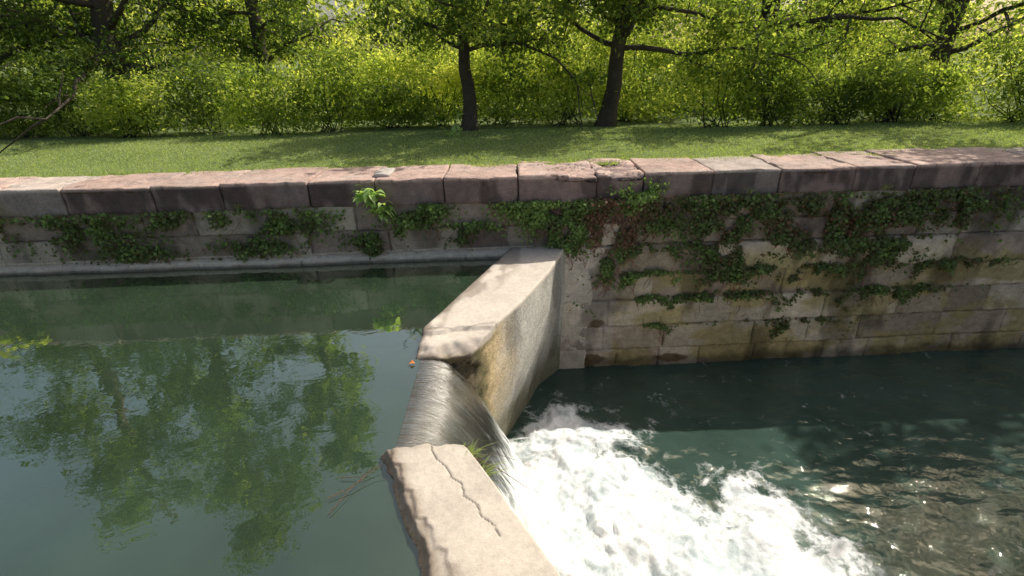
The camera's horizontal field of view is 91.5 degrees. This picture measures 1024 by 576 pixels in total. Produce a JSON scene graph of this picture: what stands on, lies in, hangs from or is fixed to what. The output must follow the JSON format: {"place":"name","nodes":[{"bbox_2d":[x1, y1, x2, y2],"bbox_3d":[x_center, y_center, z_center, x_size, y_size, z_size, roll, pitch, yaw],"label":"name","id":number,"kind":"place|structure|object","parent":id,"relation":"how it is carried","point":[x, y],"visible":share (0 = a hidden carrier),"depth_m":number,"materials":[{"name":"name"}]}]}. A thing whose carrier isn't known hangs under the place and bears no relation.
{"place":"outdoors","nodes":[
{"label":"outdoors","id":0,"kind":"place"},
{"bbox_2d":[0,259,498,575],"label":"canal water","id":1,"kind":"structure","parent":0,"point":[240,421],"depth_m":4.14,"materials":[{"name":"green liquid"}]},
{"bbox_2d":[328,465,382,498],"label":"twig","id":2,"kind":"object","parent":1,"relation":"on","point":[353,485],"visible":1,"depth_m":3.39,"materials":[{"name":"brown wood"}]},
{"bbox_2d":[381,443,560,575],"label":"concrete wall","id":3,"kind":"structure","parent":1,"relation":"in","point":[460,517],"depth_m":3.07,"materials":[{"name":"beige concrete"}]},
{"bbox_2d":[453,438,496,458],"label":"grass tuft","id":4,"kind":"object","parent":3,"relation":"on","point":[472,449],"visible":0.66,"depth_m":3.64,"materials":[{"name":"green plant"}]},
{"bbox_2d":[478,452,507,483],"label":"grass tuft","id":5,"kind":"object","parent":3,"relation":"on","point":[487,472],"visible":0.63,"depth_m":3.49,"materials":[{"name":"green plant"}]},
{"bbox_2d":[474,457,529,489],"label":"twig","id":6,"kind":"object","parent":3,"relation":"on","point":[501,470],"visible":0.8,"depth_m":3.53,"materials":[{"name":"brown wood"}]},
{"bbox_2d":[0,49,1023,177],"bbox_3d":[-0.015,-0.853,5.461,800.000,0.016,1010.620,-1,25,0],"label":"ground","id":7,"kind":"structure","parent":0,"point":[588,122],"depth_m":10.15,"materials":[{"name":"green plant"}]},
{"bbox_2d":[0,83,30,138],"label":"shrub","id":8,"kind":"object","parent":7,"relation":"on","point":[16,128],"visible":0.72,"depth_m":11.03,"materials":[{"name":"green plant"}]},
{"bbox_2d":[0,64,69,137],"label":"shrub","id":9,"kind":"object","parent":7,"relation":"on","point":[5,89],"visible":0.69,"depth_m":11.13,"materials":[{"name":"green plant"}]},
{"bbox_2d":[0,33,134,137],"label":"shrub","id":10,"kind":"object","parent":7,"relation":"on","point":[50,108],"visible":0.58,"depth_m":11.02,"materials":[{"name":"green plant"}]},
{"bbox_2d":[0,0,213,81],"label":"tree","id":11,"kind":"object","parent":7,"relation":"on","point":[25,27],"visible":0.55,"depth_m":12.74,"materials":[{"name":"green plant"}]},
{"bbox_2d":[51,68,205,137],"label":"shrub","id":12,"kind":"object","parent":7,"relation":"on","point":[121,108],"visible":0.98,"depth_m":10.79,"materials":[{"name":"green plant"}]},
{"bbox_2d":[0,0,268,152],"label":"tree","id":13,"kind":"object","parent":7,"relation":"on","point":[103,25],"visible":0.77,"depth_m":11.92,"materials":[{"name":"green plant"}]},
{"bbox_2d":[121,48,270,133],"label":"shrub","id":14,"kind":"object","parent":7,"relation":"on","point":[200,105],"visible":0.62,"depth_m":11.23,"materials":[{"name":"green plant"}]},
{"bbox_2d":[179,54,351,137],"bbox_3d":[-5.357,-4.220,10.951,3.687,1.687,1.557,-1,25,0],"label":"shrub","id":15,"kind":"object","parent":7,"relation":"on","point":[262,115],"visible":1,"depth_m":10.80,"materials":[{"name":"green plant"}]},
{"bbox_2d":[156,0,382,114],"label":"tree","id":16,"kind":"object","parent":7,"relation":"on","point":[254,13],"visible":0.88,"depth_m":13.27,"materials":[{"name":"green plant"}]},
{"bbox_2d":[264,28,388,132],"bbox_3d":[-4.239,-4.614,11.174,2.877,2.172,1.382,-1,25,0],"label":"shrub","id":17,"kind":"object","parent":7,"relation":"on","point":[347,100],"visible":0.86,"depth_m":11.14,"materials":[{"name":"green plant"}]},
{"bbox_2d":[254,19,422,117],"bbox_3d":[-5.220,-6.196,14.106,5.469,2.598,2.742,-1,25,0],"label":"shrub","id":18,"kind":"object","parent":7,"relation":"on","point":[352,38],"visible":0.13,"depth_m":13.76,"materials":[{"name":"green plant"}]},
{"bbox_2d":[322,42,437,115],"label":"shrub","id":19,"kind":"object","parent":7,"relation":"on","point":[386,69],"visible":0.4,"depth_m":14.03,"materials":[{"name":"green plant"}]},
{"bbox_2d":[321,78,462,129],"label":"shrub","id":20,"kind":"object","parent":7,"relation":"on","point":[394,96],"visible":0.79,"depth_m":11.73,"materials":[{"name":"green plant"}]},
{"bbox_2d":[372,29,484,110],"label":"shrub","id":21,"kind":"object","parent":7,"relation":"on","point":[415,60],"visible":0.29,"depth_m":14.12,"materials":[{"name":"green plant"}]},
{"bbox_2d":[386,52,499,126],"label":"shrub","id":22,"kind":"object","parent":7,"relation":"on","point":[447,73],"visible":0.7,"depth_m":11.80,"materials":[{"name":"green plant"}]},
{"bbox_2d":[438,113,463,135],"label":"weed plant","id":23,"kind":"object","parent":7,"relation":"on","point":[453,131],"visible":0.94,"depth_m":10.57,"materials":[{"name":"green plant"}]},
{"bbox_2d":[340,0,607,130],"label":"tree","id":24,"kind":"object","parent":7,"relation":"on","point":[464,29],"visible":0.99,"depth_m":10.38,"materials":[{"name":"green plant"}]},
{"bbox_2d":[419,36,570,110],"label":"shrub","id":25,"kind":"object","parent":7,"relation":"on","point":[477,56],"visible":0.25,"depth_m":14.43,"materials":[{"name":"green plant"}]},
{"bbox_2d":[433,64,582,126],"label":"shrub","id":26,"kind":"object","parent":7,"relation":"on","point":[500,83],"visible":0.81,"depth_m":11.76,"materials":[{"name":"green plant"}]},
{"bbox_2d":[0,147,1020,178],"bbox_3d":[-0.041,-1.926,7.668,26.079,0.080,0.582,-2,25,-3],"label":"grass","id":27,"kind":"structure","parent":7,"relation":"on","point":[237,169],"depth_m":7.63,"materials":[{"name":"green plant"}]},
{"bbox_2d":[0,147,1023,366],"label":"stone wall","id":28,"kind":"structure","parent":7,"relation":"on","point":[972,315],"depth_m":7.28,"materials":[{"name":"stone"}]},
{"bbox_2d":[0,206,363,267],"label":"ivy","id":29,"kind":"object","parent":28,"relation":"attached to","point":[151,253],"visible":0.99,"depth_m":6.85,"materials":[{"name":"green plant"}]},
{"bbox_2d":[352,185,386,207],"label":"weed plant","id":30,"kind":"object","parent":28,"relation":"on","point":[367,194],"visible":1,"depth_m":6.69,"materials":[{"name":"green plant"}]},
{"bbox_2d":[326,220,416,259],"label":"ivy","id":31,"kind":"object","parent":28,"relation":"attached to","point":[372,244],"visible":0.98,"depth_m":7.05,"materials":[{"name":"green plant"}]},
{"bbox_2d":[364,200,396,222],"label":"weed plant","id":32,"kind":"object","parent":28,"relation":"attached to","point":[378,212],"visible":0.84,"depth_m":6.83,"materials":[{"name":"green plant"}]},
{"bbox_2d":[374,168,394,177],"bbox_3d":[-1.809,-1.647,7.099,0.232,0.070,0.511,-1,25,0],"label":"flat stone","id":33,"kind":"object","parent":28,"relation":"on","point":[385,172],"visible":0.98,"depth_m":6.95,"materials":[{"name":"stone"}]},
{"bbox_2d":[372,203,466,246],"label":"ivy","id":34,"kind":"object","parent":28,"relation":"attached to","point":[430,212],"visible":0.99,"depth_m":6.93,"materials":[{"name":"green plant"}]},
{"bbox_2d":[437,217,506,250],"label":"ivy","id":35,"kind":"object","parent":28,"relation":"attached to","point":[474,227],"visible":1,"depth_m":7.07,"materials":[{"name":"green plant"}]},
{"bbox_2d":[481,198,654,270],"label":"ivy","id":36,"kind":"object","parent":28,"relation":"attached to","point":[541,216],"visible":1,"depth_m":7.04,"materials":[{"name":"green plant"}]},
{"bbox_2d":[559,246,592,368],"bbox_3d":[0.902,0.531,7.972,0.714,2.630,0.312,-1,25,0],"label":"concrete pilaster","id":37,"kind":"object","parent":28,"relation":"attached to","point":[575,289],"visible":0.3,"depth_m":7.66,"materials":[{"name":"grey concrete"}]},
{"bbox_2d":[573,196,685,299],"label":"ivy","id":38,"kind":"object","parent":28,"relation":"attached to","point":[598,218],"visible":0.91,"depth_m":7.17,"materials":[{"name":"green plant"}]},
{"bbox_2d":[569,177,714,342],"bbox_3d":[1.980,-0.269,7.415,2.200,2.776,0.300,-2,25,-3],"label":"ivy","id":39,"kind":"object","parent":28,"relation":"attached to","point":[649,195],"visible":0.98,"depth_m":7.35,"materials":[{"name":"green plant"}]},
{"bbox_2d":[606,185,1023,302],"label":"ivy","id":40,"kind":"object","parent":28,"relation":"attached to","point":[882,214],"visible":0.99,"depth_m":7.33,"materials":[{"name":"green plant"}]},
{"bbox_2d":[634,255,1018,343],"bbox_3d":[5.271,0.263,7.884,6.800,1.474,0.294,-2,25,-3],"label":"ivy","id":41,"kind":"object","parent":28,"relation":"attached to","point":[900,295],"visible":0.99,"depth_m":7.78,"materials":[{"name":"green plant"}]},
{"bbox_2d":[0,0,1023,107],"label":"woodland","id":42,"kind":"object","parent":7,"relation":"on","point":[339,11],"visible":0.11,"depth_m":18.75,"materials":[{"name":"green plant"}]},
{"bbox_2d":[482,15,571,112],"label":"shrub","id":43,"kind":"object","parent":7,"relation":"on","point":[536,54],"visible":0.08,"depth_m":14.32,"materials":[{"name":"green plant"}]},
{"bbox_2d":[509,6,637,111],"bbox_3d":[1.919,-6.604,14.192,3.656,3.033,2.791,-10,27,-19],"label":"shrub","id":44,"kind":"object","parent":7,"relation":"on","point":[583,36],"visible":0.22,"depth_m":13.91,"materials":[{"name":"green plant"}]},
{"bbox_2d":[503,45,646,125],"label":"shrub","id":45,"kind":"object","parent":7,"relation":"on","point":[558,69],"visible":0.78,"depth_m":11.50,"materials":[{"name":"green plant"}]},
{"bbox_2d":[570,12,689,109],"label":"shrub","id":46,"kind":"object","parent":7,"relation":"on","point":[639,53],"visible":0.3,"depth_m":13.96,"materials":[{"name":"green plant"}]},
{"bbox_2d":[568,52,699,122],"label":"shrub","id":47,"kind":"object","parent":7,"relation":"on","point":[629,111],"visible":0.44,"depth_m":12.03,"materials":[{"name":"green plant"}]},
{"bbox_2d":[623,25,740,108],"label":"shrub","id":48,"kind":"object","parent":7,"relation":"on","point":[681,49],"visible":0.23,"depth_m":14.06,"materials":[{"name":"green plant"}]},
{"bbox_2d":[506,0,861,127],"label":"tree","id":49,"kind":"object","parent":7,"relation":"on","point":[629,14],"visible":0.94,"depth_m":10.12,"materials":[{"name":"green plant"}]},
{"bbox_2d":[679,9,757,107],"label":"shrub","id":50,"kind":"object","parent":7,"relation":"on","point":[753,33],"visible":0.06,"depth_m":14.46,"materials":[{"name":"green plant"}]},
{"bbox_2d":[615,50,823,127],"bbox_3d":[4.569,-4.338,10.851,4.549,1.674,1.327,-1,25,0],"label":"shrub","id":51,"kind":"object","parent":7,"relation":"on","point":[694,93],"visible":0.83,"depth_m":10.86,"materials":[{"name":"green plant"}]},
{"bbox_2d":[710,23,836,127],"bbox_3d":[5.629,-4.625,10.829,2.662,2.175,1.460,-1,25,0],"label":"shrub","id":52,"kind":"object","parent":7,"relation":"on","point":[791,80],"visible":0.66,"depth_m":10.66,"materials":[{"name":"green plant"}]},
{"bbox_2d":[728,3,829,105],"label":"shrub","id":53,"kind":"object","parent":7,"relation":"on","point":[799,28],"visible":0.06,"depth_m":14.58,"materials":[{"name":"green plant"}]},
{"bbox_2d":[578,0,1009,109],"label":"tree","id":54,"kind":"object","parent":7,"relation":"on","point":[847,17],"visible":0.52,"depth_m":12.62,"materials":[{"name":"green plant"}]},
{"bbox_2d":[751,64,926,125],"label":"shrub","id":55,"kind":"object","parent":7,"relation":"on","point":[835,84],"visible":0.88,"depth_m":10.88,"materials":[{"name":"green plant"}]},
{"bbox_2d":[782,0,912,107],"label":"shrub","id":56,"kind":"object","parent":7,"relation":"on","point":[834,68],"visible":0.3,"depth_m":13.91,"materials":[{"name":"green plant"}]},
{"bbox_2d":[778,0,1023,104],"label":"tree","id":57,"kind":"object","parent":7,"relation":"on","point":[950,31],"visible":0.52,"depth_m":13.79,"materials":[{"name":"green plant"}]},
{"bbox_2d":[838,49,966,122],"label":"shrub","id":58,"kind":"object","parent":7,"relation":"on","point":[910,101],"visible":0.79,"depth_m":10.91,"materials":[{"name":"green plant"}]},
{"bbox_2d":[876,48,989,121],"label":"shrub","id":59,"kind":"object","parent":7,"relation":"on","point":[953,88],"visible":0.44,"depth_m":11.20,"materials":[{"name":"green plant"}]},
{"bbox_2d":[939,21,1023,123],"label":"shrub","id":60,"kind":"object","parent":7,"relation":"on","point":[1014,86],"visible":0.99,"depth_m":10.81,"materials":[{"name":"green plant"}]},
{"bbox_2d":[2,0,1023,66],"label":"sky","id":61,"kind":"structure","parent":0,"point":[332,2],"materials":[{"name":"white"}]},
{"bbox_2d":[507,347,1023,575],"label":"lock chamber water","id":62,"kind":"structure","parent":0,"point":[907,464],"depth_m":6.15,"materials":[{"name":"liquid"}]},
{"bbox_2d":[396,359,548,557],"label":"waterfall","id":63,"kind":"structure","parent":62,"relation":"on","point":[446,404],"depth_m":4.54,"materials":[{"name":"liquid"}]},
{"bbox_2d":[416,246,564,436],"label":"concrete wall","id":64,"kind":"structure","parent":62,"relation":"in","point":[492,334],"depth_m":5.94,"materials":[{"name":"beige concrete"}]}
]}

